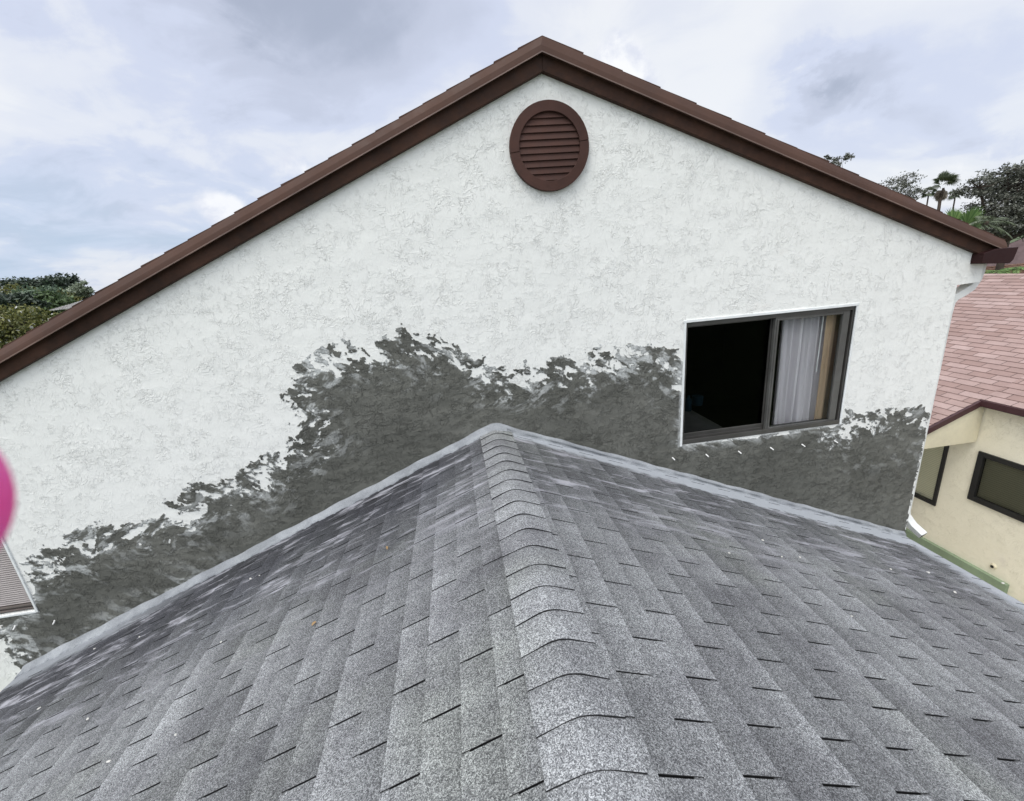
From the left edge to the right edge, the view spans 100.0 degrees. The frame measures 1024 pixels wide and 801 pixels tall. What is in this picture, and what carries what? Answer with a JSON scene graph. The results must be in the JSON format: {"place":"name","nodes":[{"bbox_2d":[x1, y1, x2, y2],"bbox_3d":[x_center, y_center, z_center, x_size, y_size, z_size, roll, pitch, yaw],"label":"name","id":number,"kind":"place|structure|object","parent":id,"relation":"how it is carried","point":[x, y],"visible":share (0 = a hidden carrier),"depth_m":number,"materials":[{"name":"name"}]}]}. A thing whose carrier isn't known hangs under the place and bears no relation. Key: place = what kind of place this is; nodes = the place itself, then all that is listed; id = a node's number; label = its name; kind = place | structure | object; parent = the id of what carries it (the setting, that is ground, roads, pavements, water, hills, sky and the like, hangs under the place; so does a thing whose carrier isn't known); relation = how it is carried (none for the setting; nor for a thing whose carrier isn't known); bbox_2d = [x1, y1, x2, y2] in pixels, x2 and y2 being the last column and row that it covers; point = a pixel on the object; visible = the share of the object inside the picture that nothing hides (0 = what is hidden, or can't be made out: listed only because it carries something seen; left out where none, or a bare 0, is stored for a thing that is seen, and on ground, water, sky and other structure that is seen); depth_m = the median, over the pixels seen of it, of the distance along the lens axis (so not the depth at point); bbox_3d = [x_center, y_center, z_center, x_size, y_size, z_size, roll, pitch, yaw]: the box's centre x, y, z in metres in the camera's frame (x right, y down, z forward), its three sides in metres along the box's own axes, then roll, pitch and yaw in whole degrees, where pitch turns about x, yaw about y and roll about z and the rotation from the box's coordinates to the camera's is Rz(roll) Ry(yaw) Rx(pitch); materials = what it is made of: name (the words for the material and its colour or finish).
{"place":"outdoors","nodes":[
{"label":"outdoors","id":0,"kind":"place"},
{"bbox_2d":[0,454,15,544],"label":"finger","id":1,"kind":"object","parent":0,"point":[7,498],"visible":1,"depth_m":0.05},
{"bbox_2d":[50,301,80,310],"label":"house","id":2,"kind":"structure","parent":0,"point":[66,307],"depth_m":26.24,"materials":[{"name":"beige paint"}]},
{"bbox_2d":[0,35,1017,691],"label":"house","id":3,"kind":"structure","parent":0,"point":[546,237],"depth_m":3.76,"materials":[{"name":"white paint"}]},
{"bbox_2d":[0,540,38,617],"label":"window","id":4,"kind":"structure","parent":3,"relation":"in","point":[15,595],"depth_m":3.86,"materials":[{"name":"white"}]},
{"bbox_2d":[685,395,691,411],"bbox_3d":[1.883,0.027,4.586,0.066,0.170,0.068,-7,17,-6],"label":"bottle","id":5,"kind":"object","parent":3,"relation":"in","point":[688,403],"visible":0.98,"depth_m":4.57,"materials":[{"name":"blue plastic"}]},
{"bbox_2d":[692,394,703,405],"bbox_3d":[2.104,-0.004,4.872,0.124,0.103,0.124,-7,17,-6],"label":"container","id":6,"kind":"object","parent":3,"relation":"in","point":[697,399],"visible":1,"depth_m":4.83,"materials":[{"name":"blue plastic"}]},
{"bbox_2d":[684,411,722,432],"bbox_3d":[2.067,0.560,5.301,0.790,0.568,1.180,-7,17,-6],"label":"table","id":7,"kind":"object","parent":3,"relation":"in","point":[694,421],"visible":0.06,"depth_m":5.20,"materials":[{"name":"black"}]},
{"bbox_2d":[680,303,858,446],"bbox_3d":[2.539,-0.259,4.340,1.817,1.273,0.132,-7,17,-6],"label":"window","id":8,"kind":"structure","parent":3,"relation":"in","point":[846,334],"depth_m":4.34,"materials":[{"name":"brown metal"}]},
{"bbox_2d":[771,316,826,424],"bbox_3d":[3.045,-0.282,4.582,0.506,1.557,0.135,-7,17,-6],"label":"curtain","id":9,"kind":"object","parent":3,"relation":"hanging from","point":[796,386],"visible":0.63,"depth_m":4.55,"materials":[{"name":"white fabric"}]},
{"bbox_2d":[815,316,823,371],"bbox_3d":[3.137,-0.603,4.375,0.014,0.640,0.010,-7,17,-6],"label":"blind wand","id":10,"kind":"object","parent":3,"relation":"hanging from","point":[819,343],"visible":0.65,"depth_m":4.38,"materials":[{"name":"white plastic"}]},
{"bbox_2d":[814,315,836,418],"bbox_3d":[3.277,-0.280,4.511,0.113,1.557,0.018,-6,17,-4],"label":"drape","id":11,"kind":"object","parent":3,"relation":"hanging from","point":[827,345],"visible":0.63,"depth_m":4.48,"materials":[{"name":"beige fabric"}]},
{"bbox_2d":[822,314,839,417],"bbox_3d":[3.397,-0.300,4.544,0.155,1.557,0.018,-7,17,-6],"label":"drape","id":12,"kind":"object","parent":3,"relation":"hanging from","point":[825,407],"visible":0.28,"depth_m":4.54,"materials":[{"name":"brown fabric"}]},
{"bbox_2d":[0,423,1023,800],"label":"roof","id":13,"kind":"structure","parent":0,"point":[510,613],"depth_m":2.20,"materials":[{"name":"grey asphalt"}]},
{"bbox_2d":[0,0,1023,300],"label":"sky","id":14,"kind":"structure","parent":0,"point":[130,129],"materials":[{"name":"white"}]},
{"bbox_2d":[906,274,1023,602],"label":"house","id":15,"kind":"structure","parent":0,"point":[967,511],"depth_m":7.46,"materials":[{"name":"beige paint"}]},
{"bbox_2d":[914,445,949,505],"bbox_3d":[7.836,1.207,8.397,0.090,1.300,1.100,-7,17,-6],"label":"window","id":16,"kind":"structure","parent":15,"relation":"in","point":[933,462],"depth_m":8.11,"materials":[{"name":"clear glass"}]},
{"bbox_2d":[967,451,1023,522],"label":"window","id":17,"kind":"structure","parent":15,"relation":"in","point":[997,483],"depth_m":7.07,"materials":[{"name":"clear glass"}]},
{"bbox_2d":[985,263,1023,273],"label":"house","id":18,"kind":"structure","parent":0,"point":[1006,266],"depth_m":21.70,"materials":[{"name":"pink paint"}]},
{"bbox_2d":[986,238,1023,266],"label":"house","id":19,"kind":"structure","parent":0,"point":[1019,255],"depth_m":33.56,"materials":[{"name":"beige paint"}]},
{"label":"ground","id":20,"kind":"structure","parent":0,"visible":0},
{"bbox_2d":[0,282,46,293],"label":"round tree","id":21,"kind":"object","parent":20,"relation":"on","point":[5,288],"visible":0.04,"depth_m":33.97,"materials":[{"name":"green plant"}]},
{"bbox_2d":[0,291,51,318],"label":"round tree","id":22,"kind":"object","parent":20,"relation":"on","point":[28,298],"visible":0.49,"depth_m":28.66,"materials":[{"name":"green plant"}]},
{"bbox_2d":[0,300,61,348],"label":"flowering tree","id":23,"kind":"object","parent":20,"relation":"on","point":[15,324],"visible":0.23,"depth_m":12.62,"materials":[{"name":"green plant"}]},
{"bbox_2d":[8,280,69,314],"bbox_3d":[-36.822,-5.267,34.003,4.296,8.062,4.290,-3,17,5],"label":"round tree","id":24,"kind":"object","parent":20,"relation":"on","point":[49,287],"visible":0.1,"depth_m":32.83,"materials":[{"name":"green plant"}]},
{"bbox_2d":[0,272,94,300],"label":"flat topped tree","id":25,"kind":"object","parent":20,"relation":"on","point":[61,281],"visible":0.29,"depth_m":39.98,"materials":[{"name":"green plant"}]},
{"bbox_2d":[32,289,76,317],"bbox_3d":[-34.959,-4.878,33.338,3.613,7.406,3.713,12,23,44],"label":"round tree","id":26,"kind":"object","parent":20,"relation":"on","point":[58,301],"visible":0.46,"depth_m":32.34,"materials":[{"name":"green plant"}]},
{"bbox_2d":[57,288,83,301],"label":"round tree","id":27,"kind":"object","parent":20,"relation":"on","point":[77,298],"visible":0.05,"depth_m":36.18,"materials":[{"name":"green plant"}]},
{"bbox_2d":[65,280,94,299],"bbox_3d":[-37.879,-6.583,38.605,2.840,8.109,2.082,-7,17,-6],"label":"feathery tree","id":28,"kind":"object","parent":20,"relation":"on","point":[79,289],"visible":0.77,"depth_m":37.58,"materials":[{"name":"green plant"}]},
{"bbox_2d":[824,152,854,167],"bbox_3d":[15.852,-7.100,22.106,1.825,9.996,1.207,-7,17,-6],"label":"sparse tree","id":29,"kind":"object","parent":20,"relation":"on","point":[847,156],"visible":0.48,"depth_m":20.55,"materials":[{"name":"green plant"}]},
{"bbox_2d":[878,169,934,200],"bbox_3d":[21.902,-8.077,24.812,2.802,9.356,2.027,-7,17,-6],"label":"sparse tree","id":30,"kind":"object","parent":20,"relation":"on","point":[904,183],"visible":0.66,"depth_m":23.43,"materials":[{"name":"green plant"}]},
{"bbox_2d":[920,186,936,205],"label":"palm tree","id":31,"kind":"object","parent":20,"relation":"on","point":[931,194],"visible":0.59,"depth_m":28.22,"materials":[{"name":"green plant"}]},
{"bbox_2d":[929,170,959,210],"bbox_3d":[26.548,-9.296,27.172,1.394,9.599,1.426,-7,17,-6],"label":"palm tree","id":32,"kind":"object","parent":20,"relation":"on","point":[943,193],"visible":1,"depth_m":26.10,"materials":[{"name":"green plant"}]},
{"bbox_2d":[947,188,964,208],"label":"palm tree","id":33,"kind":"object","parent":20,"relation":"on","point":[954,198],"visible":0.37,"depth_m":28.55,"materials":[{"name":"green plant"}]},
{"bbox_2d":[944,205,983,227],"bbox_3d":[16.693,-3.978,16.991,2.670,6.835,0.922,-8,17,-10],"label":"fan palm","id":34,"kind":"object","parent":20,"relation":"on","point":[967,216],"visible":0.16,"depth_m":15.88,"materials":[{"name":"green plant"}]},
{"bbox_2d":[948,160,1023,273],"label":"oak tree","id":35,"kind":"object","parent":20,"relation":"on","point":[992,191],"visible":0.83,"depth_m":18.47,"materials":[{"name":"green plant"}]},
{"bbox_2d":[969,215,1015,239],"bbox_3d":[17.523,-3.661,16.436,1.794,6.407,0.934,-2,17,9],"label":"feather palm","id":36,"kind":"object","parent":20,"relation":"on","point":[984,226],"visible":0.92,"depth_m":15.53,"materials":[{"name":"green plant"}]},
{"bbox_2d":[984,269,1010,273],"bbox_3d":[17.406,-2.485,15.861,0.930,4.504,1.026,-7,17,-6],"label":"palm clump","id":37,"kind":"object","parent":20,"relation":"on","point":[1003,271],"visible":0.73,"depth_m":15.19,"materials":[{"name":"green plant"}]},
{"bbox_2d":[999,266,1023,273],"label":"palm clump","id":38,"kind":"object","parent":20,"relation":"on","point":[1015,270],"visible":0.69,"depth_m":15.51,"materials":[{"name":"green plant"}]}
]}

